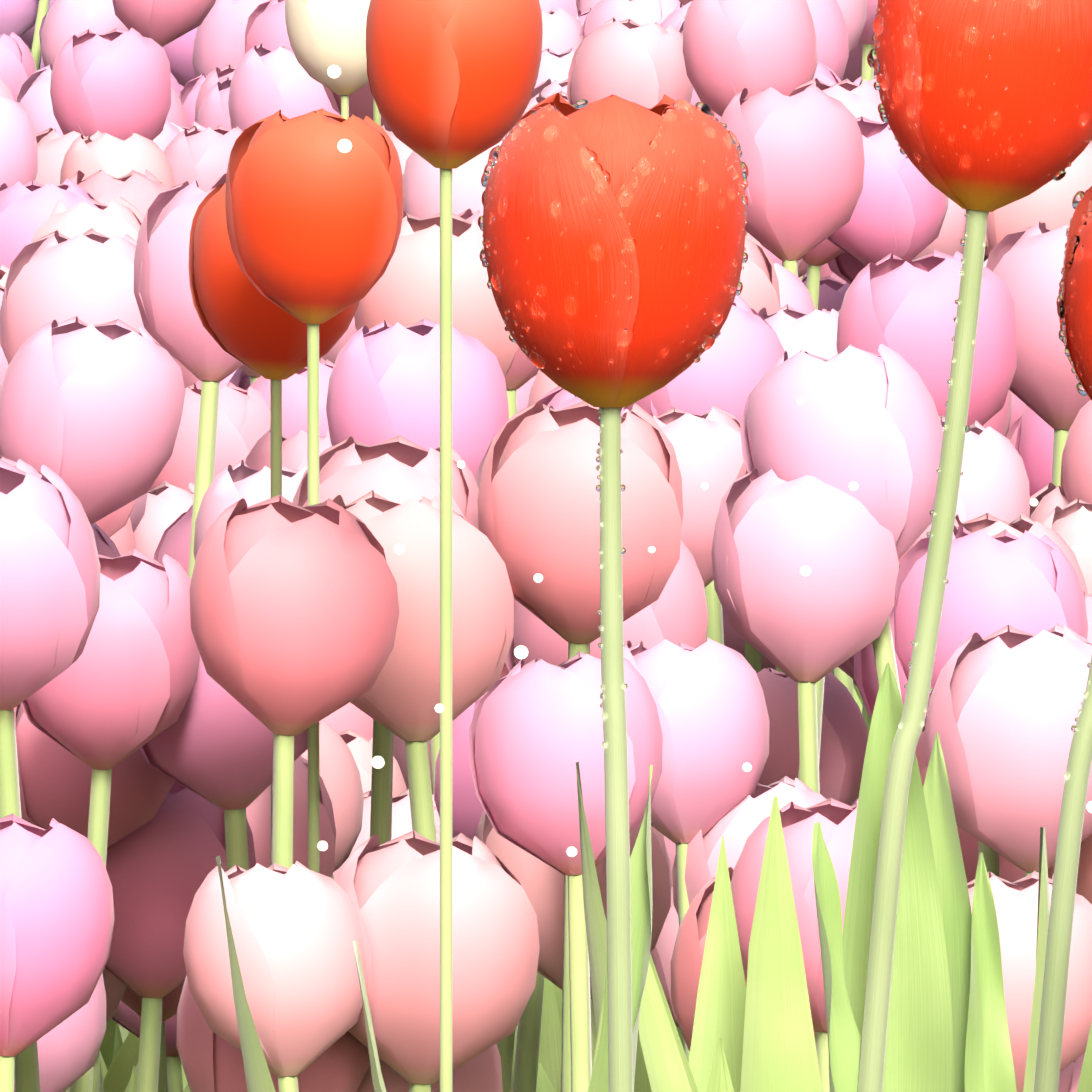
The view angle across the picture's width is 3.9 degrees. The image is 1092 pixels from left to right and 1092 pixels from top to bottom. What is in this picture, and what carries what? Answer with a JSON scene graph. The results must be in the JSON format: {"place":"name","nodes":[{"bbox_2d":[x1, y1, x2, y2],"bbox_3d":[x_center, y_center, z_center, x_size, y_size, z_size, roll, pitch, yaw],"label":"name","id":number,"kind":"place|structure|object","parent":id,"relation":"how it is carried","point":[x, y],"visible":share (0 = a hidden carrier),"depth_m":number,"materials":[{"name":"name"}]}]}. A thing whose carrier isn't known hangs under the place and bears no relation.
{"place":"outdoors","nodes":[
{"label":"outdoors","id":0,"kind":"place"},
{"bbox_2d":[317,65,1091,856],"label":"floating particles","id":1,"kind":"object","parent":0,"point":[345,145],"visible":0.92,"depth_m":4.48,"materials":[{"name":"white"}]},
{"label":"ground","id":2,"kind":"structure","parent":0,"visible":0},
{"bbox_2d":[188,182,359,842],"bbox_3d":[-0.083,0.144,5.020,0.056,0.524,0.054,0,5,1],"label":"orange tulip","id":3,"kind":"object","parent":2,"relation":"on","point":[245,321],"visible":0.4,"depth_m":4.99,"materials":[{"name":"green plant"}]},
{"bbox_2d":[285,0,369,118],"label":"cream tulip","id":4,"kind":"object","parent":2,"relation":"on","point":[324,35],"visible":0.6,"depth_m":7.48,"materials":[{"name":"beige plant"}]},
{"bbox_2d":[373,98,380,126],"bbox_3d":[-0.078,-0.052,7.618,0.056,0.491,0.054,0,5,1],"label":"stem","id":5,"kind":"object","parent":2,"relation":"on","point":[376,116],"depth_m":7.60,"materials":[{"name":"green plant"}]},
{"bbox_2d":[366,0,542,1091],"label":"orange tulip","id":6,"kind":"object","parent":2,"relation":"on","point":[452,83],"visible":1,"depth_m":4.55,"materials":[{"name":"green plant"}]},
{"bbox_2d":[0,0,1091,1091],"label":"tulip field","id":7,"kind":"structure","parent":2,"relation":"on","point":[201,630],"depth_m":5.00,"materials":[{"name":"pink plant"}]},
{"bbox_2d":[225,108,403,873],"bbox_3d":[-0.071,0.140,4.922,0.054,0.549,0.056,0,5,1],"label":"orange tulip","id":8,"kind":"object","parent":7,"relation":"on","point":[314,216],"visible":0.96,"depth_m":4.88,"materials":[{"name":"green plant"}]},
{"bbox_2d":[478,93,748,1091],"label":"red tulip","id":9,"kind":"object","parent":2,"relation":"on","point":[612,253],"visible":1,"depth_m":3.43,"materials":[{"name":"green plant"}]},
{"bbox_2d":[588,765,652,1091],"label":"leaf","id":10,"kind":"object","parent":9,"relation":"attached to","point":[641,900],"visible":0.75,"depth_m":3.49,"materials":[{"name":"plant"}]},
{"bbox_2d":[216,762,1049,1091],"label":"leaf clump","id":11,"kind":"object","parent":2,"relation":"on","point":[756,1034],"visible":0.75,"depth_m":4.15,"materials":[{"name":"green plant"}]},
{"bbox_2d":[858,0,1091,1091],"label":"red tulip","id":12,"kind":"object","parent":2,"relation":"on","point":[984,108],"visible":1,"depth_m":3.43,"materials":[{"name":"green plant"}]},
{"bbox_2d":[812,823,861,1091],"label":"leaf","id":13,"kind":"object","parent":12,"relation":"attached to","point":[844,1043],"visible":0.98,"depth_m":3.45,"materials":[{"name":"plant"}]},
{"bbox_2d":[842,662,953,1091],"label":"leaf","id":14,"kind":"object","parent":12,"relation":"attached to","point":[919,1050],"visible":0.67,"depth_m":3.47,"materials":[{"name":"plant"}]},
{"bbox_2d":[1034,186,1091,1091],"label":"red tulip","id":15,"kind":"object","parent":2,"relation":"on","point":[1074,305],"visible":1,"depth_m":3.55,"materials":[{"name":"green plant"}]},
{"bbox_2d":[923,732,971,1091],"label":"leaf","id":16,"kind":"object","parent":15,"relation":"attached to","point":[953,893],"visible":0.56,"depth_m":3.52,"materials":[{"name":"plant"}]},
{"bbox_2d":[964,852,1016,1091],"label":"leaf","id":17,"kind":"object","parent":15,"relation":"attached to","point":[989,1066],"visible":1,"depth_m":3.51,"materials":[{"name":"plant"}]},
{"bbox_2d":[1077,1022,1091,1091],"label":"leaf","id":18,"kind":"object","parent":15,"relation":"attached to","point":[1085,1083],"visible":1,"depth_m":3.59,"materials":[{"name":"plant"}]}
]}

